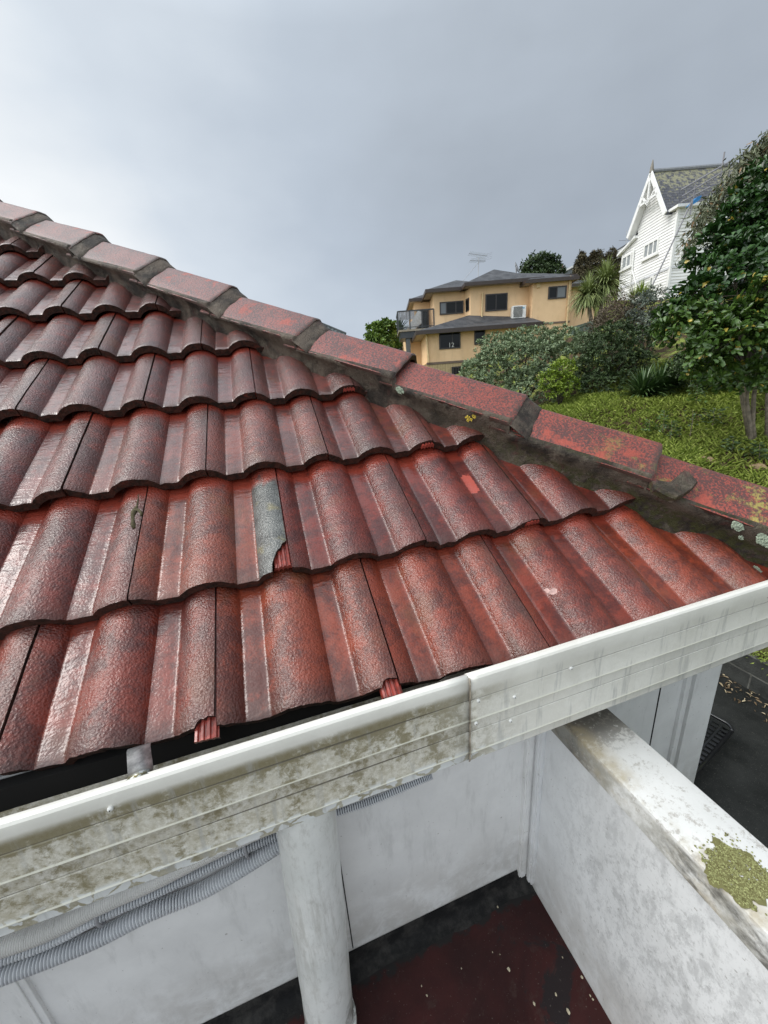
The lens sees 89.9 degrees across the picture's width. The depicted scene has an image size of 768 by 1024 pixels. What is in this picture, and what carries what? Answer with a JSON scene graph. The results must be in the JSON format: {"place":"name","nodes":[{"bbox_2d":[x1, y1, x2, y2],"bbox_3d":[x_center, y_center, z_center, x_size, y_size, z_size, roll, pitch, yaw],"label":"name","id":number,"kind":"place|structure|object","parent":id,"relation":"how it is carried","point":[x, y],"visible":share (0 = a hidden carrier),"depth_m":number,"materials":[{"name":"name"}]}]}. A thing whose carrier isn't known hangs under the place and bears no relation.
{"place":"outdoors","nodes":[
{"label":"outdoors","id":0,"kind":"place"},
{"bbox_2d":[0,0,767,339],"label":"sky","id":1,"kind":"structure","parent":0,"point":[338,163],"materials":[{"name":"grey"}]},
{"bbox_2d":[393,319,408,329],"bbox_3d":[1.627,-15.959,34.808,2.800,3.906,2.904,10,22,37],"label":"palm","id":2,"kind":"object","parent":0,"point":[403,324],"visible":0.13,"depth_m":34.30,"materials":[{"name":"green plant"}]},
{"bbox_2d":[455,265,767,660],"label":"ground","id":3,"kind":"structure","parent":0,"point":[665,352],"depth_m":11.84,"materials":[{"name":"plant"}]},
{"bbox_2d":[300,313,345,334],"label":"grey tiled house","id":4,"kind":"structure","parent":3,"relation":"on","point":[335,329],"depth_m":33.34,"materials":[{"name":"tile"}]},
{"bbox_2d":[363,317,402,349],"bbox_3d":[-0.069,-12.149,29.700,3.142,5.210,2.550,-4,18,1],"label":"round tree","id":5,"kind":"object","parent":3,"relation":"on","point":[380,333],"visible":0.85,"depth_m":28.74,"materials":[{"name":"green plant"}]},
{"bbox_2d":[396,269,597,373],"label":"yellow house","id":6,"kind":"structure","parent":3,"relation":"on","point":[458,318],"depth_m":22.42,"materials":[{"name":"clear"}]},
{"bbox_2d":[407,311,420,328],"bbox_3d":[1.974,-12.453,25.154,0.950,1.130,0.900,-4,18,1],"label":"outdoor cover","id":7,"kind":"object","parent":6,"relation":"on","point":[416,319],"visible":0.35,"depth_m":24.74,"materials":[{"name":"white fabric"}]},
{"bbox_2d":[419,310,428,328],"bbox_3d":[2.603,-12.865,25.804,0.794,1.185,0.110,-4,18,1],"label":"window","id":8,"kind":"structure","parent":6,"relation":"in","point":[424,311],"depth_m":25.74,"materials":[{"name":"black glass"}]},
{"bbox_2d":[439,332,460,349],"bbox_3d":[3.702,-9.672,21.680,1.197,0.874,0.110,-4,18,1],"label":"window","id":9,"kind":"structure","parent":6,"relation":"in","point":[454,337],"depth_m":21.66,"materials":[{"name":"black glass"}]},
{"bbox_2d":[440,300,463,314],"bbox_3d":[4.142,-12.529,23.602,1.452,0.704,0.110,-4,18,1],"label":"window","id":10,"kind":"structure","parent":6,"relation":"in","point":[451,307],"depth_m":23.57,"materials":[{"name":"grey glass"}]},
{"bbox_2d":[451,366,460,373],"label":"window","id":11,"kind":"structure","parent":6,"relation":"in","point":[455,370],"depth_m":22.09,"materials":[{"name":"black glass"}]},
{"bbox_2d":[466,298,468,311],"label":"window","id":12,"kind":"structure","parent":6,"relation":"in","point":[467,300],"depth_m":23.01,"materials":[{"name":"black glass"}]},
{"bbox_2d":[463,251,490,280],"bbox_3d":[6.017,-15.999,25.325,2.170,1.878,1.014,-4,18,1],"label":"tv aerial","id":13,"kind":"object","parent":6,"relation":"on","point":[472,260],"visible":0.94,"depth_m":25.17,"materials":[{"name":"metal"}]},
{"bbox_2d":[474,330,484,344],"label":"window","id":14,"kind":"structure","parent":6,"relation":"in","point":[477,334],"depth_m":21.58,"materials":[{"name":"black glass"}]},
{"bbox_2d":[485,293,507,311],"bbox_3d":[6.628,-12.381,22.704,1.296,0.906,0.110,-4,18,1],"label":"window","id":15,"kind":"structure","parent":6,"relation":"in","point":[499,301],"depth_m":22.67,"materials":[{"name":"black glass"}]},
{"bbox_2d":[511,305,525,318],"bbox_3d":[7.919,-11.694,22.695,0.792,0.828,0.445,-4,18,1],"label":"heat pump","id":16,"kind":"object","parent":6,"relation":"attached to","point":[519,311],"visible":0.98,"depth_m":22.48,"materials":[{"name":"white paint"}]},
{"bbox_2d":[515,262,523,272],"bbox_3d":[8.627,-15.603,24.862,0.566,1.039,0.573,-9,18,-16],"label":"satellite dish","id":17,"kind":"object","parent":6,"relation":"on","point":[517,268],"visible":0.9,"depth_m":24.81,"materials":[{"name":"metal"}]},
{"bbox_2d":[548,285,566,298],"bbox_3d":[9.896,-12.542,21.970,1.028,0.639,0.110,-4,18,1],"label":"window","id":18,"kind":"structure","parent":6,"relation":"in","point":[554,292],"depth_m":21.94,"materials":[{"name":"grey glass"}]},
{"bbox_2d":[458,321,588,402],"bbox_3d":[4.408,-4.507,12.120,4.455,2.759,3.088,-4,18,1],"label":"pohutukawa bush","id":19,"kind":"object","parent":3,"relation":"on","point":[543,344],"visible":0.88,"depth_m":11.64,"materials":[{"name":"green plant"}]},
{"bbox_2d":[519,249,567,273],"bbox_3d":[14.396,-21.434,35.074,4.504,4.320,3.934,-4,18,1],"label":"dark crown tree","id":20,"kind":"object","parent":3,"relation":"on","point":[543,262],"visible":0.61,"depth_m":34.15,"materials":[{"name":"green plant"}]},
{"bbox_2d":[534,357,580,404],"bbox_3d":[4.864,-3.588,10.719,1.263,1.319,0.848,-4,18,1],"label":"lime shrub","id":21,"kind":"object","parent":3,"relation":"on","point":[558,386],"visible":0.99,"depth_m":10.62,"materials":[{"name":"green plant"}]},
{"bbox_2d":[562,264,583,273],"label":"distant house","id":22,"kind":"structure","parent":3,"relation":"on","point":[569,269],"depth_m":40.22,"materials":[{"name":"white paint"}]},
{"bbox_2d":[570,249,593,279],"bbox_3d":[16.246,-19.280,31.628,1.947,4.026,2.118,10,22,37],"label":"conifer","id":23,"kind":"object","parent":3,"relation":"on","point":[580,261],"visible":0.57,"depth_m":30.95,"materials":[{"name":"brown plant"}]},
{"bbox_2d":[570,321,593,335],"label":"shrub","id":24,"kind":"object","parent":3,"relation":"on","point":[582,327],"visible":0.23,"depth_m":17.52,"materials":[{"name":"green plant"}]},
{"bbox_2d":[567,329,612,357],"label":"hedge shrub","id":25,"kind":"object","parent":3,"relation":"on","point":[588,337],"visible":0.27,"depth_m":13.21,"materials":[{"name":"green plant"}]},
{"bbox_2d":[584,249,606,280],"bbox_3d":[17.465,-19.444,31.612,2.190,3.882,2.371,13,24,42],"label":"conifer","id":26,"kind":"object","parent":3,"relation":"on","point":[595,258],"visible":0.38,"depth_m":30.90,"materials":[{"name":"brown plant"}]},
{"bbox_2d":[564,253,630,330],"bbox_3d":[9.399,-9.306,16.922,2.750,3.641,2.181,-4,18,1],"label":"cabbage tree","id":27,"kind":"object","parent":3,"relation":"on","point":[591,295],"visible":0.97,"depth_m":16.59,"materials":[{"name":"green plant"}]},
{"bbox_2d":[596,245,621,287],"bbox_3d":[18.760,-19.257,31.530,2.544,4.555,2.681,6,20,29],"label":"conifer","id":28,"kind":"object","parent":3,"relation":"on","point":[613,250],"visible":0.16,"depth_m":30.86,"materials":[{"name":"green plant"}]},
{"bbox_2d":[598,244,625,264],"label":"grey roofed house","id":29,"kind":"structure","parent":3,"relation":"on","point":[620,249],"depth_m":35.84,"materials":[{"name":"white paint"}]},
{"bbox_2d":[582,287,643,355],"bbox_3d":[8.261,-6.765,13.999,2.409,2.538,1.446,-4,18,1],"label":"brown shrub","id":30,"kind":"object","parent":3,"relation":"on","point":[614,315],"visible":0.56,"depth_m":13.76,"materials":[{"name":"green plant"}]},
{"bbox_2d":[566,317,662,395],"bbox_3d":[6.920,-4.710,11.651,2.894,2.155,1.777,-9,18,-15],"label":"dark bush","id":31,"kind":"object","parent":3,"relation":"on","point":[619,339],"visible":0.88,"depth_m":11.32,"materials":[{"name":"green plant"}]},
{"bbox_2d":[622,278,653,323],"bbox_3d":[10.085,-8.082,15.284,1.735,2.240,1.322,-4,18,1],"label":"yucca","id":32,"kind":"object","parent":3,"relation":"on","point":[638,289],"visible":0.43,"depth_m":14.99,"materials":[{"name":"green plant"}]},
{"bbox_2d":[623,284,669,353],"bbox_3d":[9.201,-6.606,13.408,1.539,2.440,1.755,-14,20,-28],"label":"silver shrub","id":33,"kind":"object","parent":3,"relation":"on","point":[643,314],"visible":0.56,"depth_m":13.29,"materials":[{"name":"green plant"}]},
{"bbox_2d":[616,363,677,398],"bbox_3d":[6.777,-3.398,10.001,1.736,0.885,1.660,-4,18,1],"label":"agapanthus","id":34,"kind":"object","parent":3,"relation":"on","point":[643,385],"visible":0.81,"depth_m":9.90,"materials":[{"name":"green plant"}]},
{"bbox_2d":[632,418,661,431],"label":"weed","id":35,"kind":"object","parent":3,"relation":"on","point":[649,427],"visible":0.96,"depth_m":8.41,"materials":[{"name":"green plant"}]},
{"bbox_2d":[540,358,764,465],"bbox_3d":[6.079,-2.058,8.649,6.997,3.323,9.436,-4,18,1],"label":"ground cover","id":36,"kind":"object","parent":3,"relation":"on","point":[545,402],"visible":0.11,"depth_m":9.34,"materials":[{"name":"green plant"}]},
{"bbox_2d":[626,359,692,394],"bbox_3d":[7.397,-3.619,10.287,1.842,1.000,1.836,-4,18,1],"label":"agapanthus","id":37,"kind":"object","parent":3,"relation":"on","point":[668,383],"visible":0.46,"depth_m":10.10,"materials":[{"name":"green plant"}]},
{"bbox_2d":[653,410,676,431],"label":"weed","id":38,"kind":"object","parent":3,"relation":"on","point":[665,417],"visible":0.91,"depth_m":8.21,"materials":[{"name":"green plant"}]},
{"bbox_2d":[659,359,688,387],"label":"agapanthus","id":39,"kind":"object","parent":3,"relation":"on","point":[681,381],"visible":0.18,"depth_m":10.40,"materials":[{"name":"green plant"}]},
{"bbox_2d":[659,420,693,438],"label":"weed","id":40,"kind":"object","parent":3,"relation":"on","point":[674,429],"visible":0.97,"depth_m":7.77,"materials":[{"name":"green plant"}]},
{"bbox_2d":[617,160,747,299],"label":"weatherboard house","id":41,"kind":"structure","parent":3,"relation":"on","point":[660,211],"depth_m":23.28,"materials":[{"name":"wood"}]},
{"bbox_2d":[619,252,632,272],"bbox_3d":[16.896,-17.410,26.827,0.160,0.937,1.331,-4,18,1],"label":"window","id":42,"kind":"structure","parent":41,"relation":"in","point":[627,259],"depth_m":26.76,"materials":[{"name":"white paint"}]},
{"bbox_2d":[640,237,659,262],"bbox_3d":[16.895,-16.639,24.396,0.160,0.964,1.643,-4,18,1],"label":"window","id":43,"kind":"structure","parent":41,"relation":"in","point":[650,250],"depth_m":24.35,"materials":[{"name":"white paint"}]},
{"bbox_2d":[648,275,654,289],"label":"window","id":44,"kind":"structure","parent":41,"relation":"in","point":[652,277],"depth_m":24.46,"materials":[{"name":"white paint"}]},
{"bbox_2d":[679,244,691,260],"bbox_3d":[17.857,-15.196,22.669,0.741,0.965,0.090,-4,18,1],"label":"window","id":45,"kind":"structure","parent":41,"relation":"in","point":[691,244],"depth_m":22.62,"materials":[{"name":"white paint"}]},
{"bbox_2d":[685,195,701,207],"bbox_3d":[17.133,-17.192,21.292,0.627,0.441,0.300,-4,18,1],"label":"tarpaulin","id":46,"kind":"object","parent":41,"relation":"on","point":[696,199],"visible":0.83,"depth_m":21.15,"materials":[{"name":"blue plastic"}]},
{"bbox_2d":[650,152,738,288],"bbox_3d":[17.200,-16.005,21.409,3.952,6.398,0.079,-4,18,1],"label":"scaffold","id":47,"kind":"object","parent":3,"relation":"on","point":[695,194],"visible":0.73,"depth_m":20.93,"materials":[{"name":"metal"}]},
{"bbox_2d":[681,386,708,402],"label":"weed","id":48,"kind":"object","parent":3,"relation":"on","point":[698,388],"visible":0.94,"depth_m":8.60,"materials":[{"name":"green plant"}]},
{"bbox_2d":[683,410,706,435],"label":"weed","id":49,"kind":"object","parent":3,"relation":"on","point":[694,414],"visible":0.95,"depth_m":7.81,"materials":[{"name":"green plant"}]},
{"bbox_2d":[648,154,767,439],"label":"broadleaf tree","id":50,"kind":"object","parent":3,"relation":"on","point":[736,324],"visible":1,"depth_m":6.09,"materials":[{"name":"green plant"}]},
{"bbox_2d":[700,407,729,424],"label":"weed","id":51,"kind":"object","parent":3,"relation":"on","point":[712,411],"visible":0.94,"depth_m":7.92,"materials":[{"name":"green plant"}]},
{"bbox_2d":[664,341,766,392],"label":"undergrowth","id":52,"kind":"object","parent":3,"relation":"on","point":[679,359],"visible":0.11,"depth_m":9.48,"materials":[{"name":"green plant"}]},
{"bbox_2d":[674,130,767,280],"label":"gum tree","id":53,"kind":"object","parent":3,"relation":"on","point":[756,151],"visible":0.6,"depth_m":10.37,"materials":[{"name":"green plant"}]},
{"bbox_2d":[717,435,756,451],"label":"weed","id":54,"kind":"object","parent":3,"relation":"on","point":[732,444],"visible":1,"depth_m":6.74,"materials":[{"name":"green plant"}]},
{"bbox_2d":[720,653,767,699],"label":"retaining wall","id":55,"kind":"structure","parent":3,"relation":"on","point":[743,671],"depth_m":3.80,"materials":[{"name":"grey concrete"}]},
{"bbox_2d":[746,651,767,668],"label":"wall top grass","id":56,"kind":"structure","parent":55,"relation":"on","point":[762,660],"depth_m":3.67,"materials":[{"name":"green plant"}]},
{"bbox_2d":[743,442,767,459],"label":"weed","id":57,"kind":"object","parent":3,"relation":"on","point":[763,449],"visible":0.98,"depth_m":6.41,"materials":[{"name":"green plant"}]},
{"bbox_2d":[749,463,767,470],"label":"rock","id":58,"kind":"object","parent":3,"relation":"on","point":[757,465],"visible":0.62,"depth_m":6.32,"materials":[{"name":"beige stone"}]},
{"bbox_2d":[694,673,767,847],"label":"driveway","id":59,"kind":"structure","parent":0,"point":[731,779],"depth_m":3.12,"materials":[{"name":"black asphalt"}]},
{"bbox_2d":[0,200,767,1023],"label":"tiled house","id":60,"kind":"structure","parent":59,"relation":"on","point":[328,520],"depth_m":0.91,"materials":[{"name":"tile"}]},
{"bbox_2d":[94,917,105,927],"bbox_3d":[-0.504,0.713,0.683,0.010,0.050,0.033,-9,18,-16],"label":"cable clip","id":61,"kind":"object","parent":60,"relation":"attached to","point":[98,924],"visible":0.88,"depth_m":0.67,"materials":[{"name":"grey plastic"}]},
{"bbox_2d":[0,834,270,958],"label":"corrugated conduit","id":62,"kind":"object","parent":60,"relation":"attached to","point":[31,937],"visible":0.5,"depth_m":0.66,"materials":[{"name":"grey plastic"}]},
{"bbox_2d":[130,494,142,528],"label":"moss clump","id":63,"kind":"object","parent":60,"relation":"on","point":[135,510],"visible":1,"depth_m":0.82,"materials":[{"name":"plant"}]},
{"bbox_2d":[0,839,279,986],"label":"corrugated conduit","id":64,"kind":"object","parent":60,"relation":"attached to","point":[114,929],"visible":0.89,"depth_m":0.70,"materials":[{"name":"grey plastic"}]},
{"bbox_2d":[0,774,432,966],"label":"corrugated conduit","id":65,"kind":"object","parent":60,"relation":"attached to","point":[207,869],"visible":0.69,"depth_m":0.72,"materials":[{"name":"grey plastic"}]},
{"bbox_2d":[243,846,250,859],"bbox_3d":[-0.266,0.650,0.747,0.010,0.050,0.033,-9,18,-16],"label":"cable clip","id":66,"kind":"object","parent":60,"relation":"attached to","point":[247,856],"visible":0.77,"depth_m":0.73,"materials":[{"name":"grey plastic"}]},
{"bbox_2d":[276,810,356,1023],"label":"downpipe","id":67,"kind":"object","parent":60,"relation":"attached to","point":[309,850],"visible":0.86,"depth_m":0.70,"materials":[{"name":"white plastic"}]},
{"bbox_2d":[0,580,767,936],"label":"gutter","id":68,"kind":"object","parent":60,"relation":"attached to","point":[144,820],"visible":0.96,"depth_m":0.60,"materials":[{"name":"paint"}]},
{"bbox_2d":[396,386,403,394],"bbox_3d":[0.047,-0.368,1.163,0.027,0.025,0.004,4,19,24],"label":"lichen","id":69,"kind":"object","parent":60,"relation":"attached to","point":[399,390],"visible":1,"depth_m":1.16},
{"bbox_2d":[278,892,611,1023],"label":"deck","id":70,"kind":"structure","parent":60,"relation":"on","point":[521,938],"depth_m":0.93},
{"bbox_2d":[526,708,767,1023],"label":"parapet wall","id":71,"kind":"structure","parent":70,"relation":"on","point":[652,924],"depth_m":0.73,"materials":[{"name":"paint"}]},
{"bbox_2d":[691,832,767,915],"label":"lichen","id":72,"kind":"object","parent":71,"relation":"on","point":[718,872],"visible":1,"depth_m":0.57},
{"bbox_2d":[544,588,556,594],"bbox_3d":[0.353,0.167,0.812,0.029,0.011,0.015,-9,18,-16],"label":"leaf scrap","id":73,"kind":"object","parent":60,"relation":"attached to","point":[553,591],"visible":1,"depth_m":0.81,"materials":[{"name":"pink plant"}]},
{"bbox_2d":[648,470,697,502],"bbox_3d":[0.716,-0.063,0.950,0.116,0.067,0.060,-9,18,-16],"label":"mortar lump","id":74,"kind":"object","parent":60,"relation":"on","point":[681,485],"visible":1,"depth_m":0.94,"materials":[{"name":"grey concrete"}]},
{"bbox_2d":[731,521,743,531],"bbox_3d":[0.847,0.035,0.920,0.027,0.028,0.004,4,19,24],"label":"lichen","id":75,"kind":"object","parent":60,"relation":"attached to","point":[737,526],"visible":1,"depth_m":0.92},
{"bbox_2d":[756,533,767,547],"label":"lichen","id":76,"kind":"object","parent":60,"relation":"attached to","point":[761,539],"visible":1,"depth_m":0.91},
{"bbox_2d":[597,394,767,721],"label":"leaf litter","id":77,"kind":"object","parent":59,"relation":"on","point":[728,685],"visible":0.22,"depth_m":3.78,"materials":[{"name":"brown plant"}]},
{"bbox_2d":[695,713,733,777],"bbox_3d":[2.393,1.927,3.419,1.028,0.144,0.828,-14,20,-29],"label":"slatted panel","id":78,"kind":"object","parent":59,"relation":"on","point":[724,734],"visible":0.3,"depth_m":3.22,"materials":[{"name":"black plastic"}]}
]}

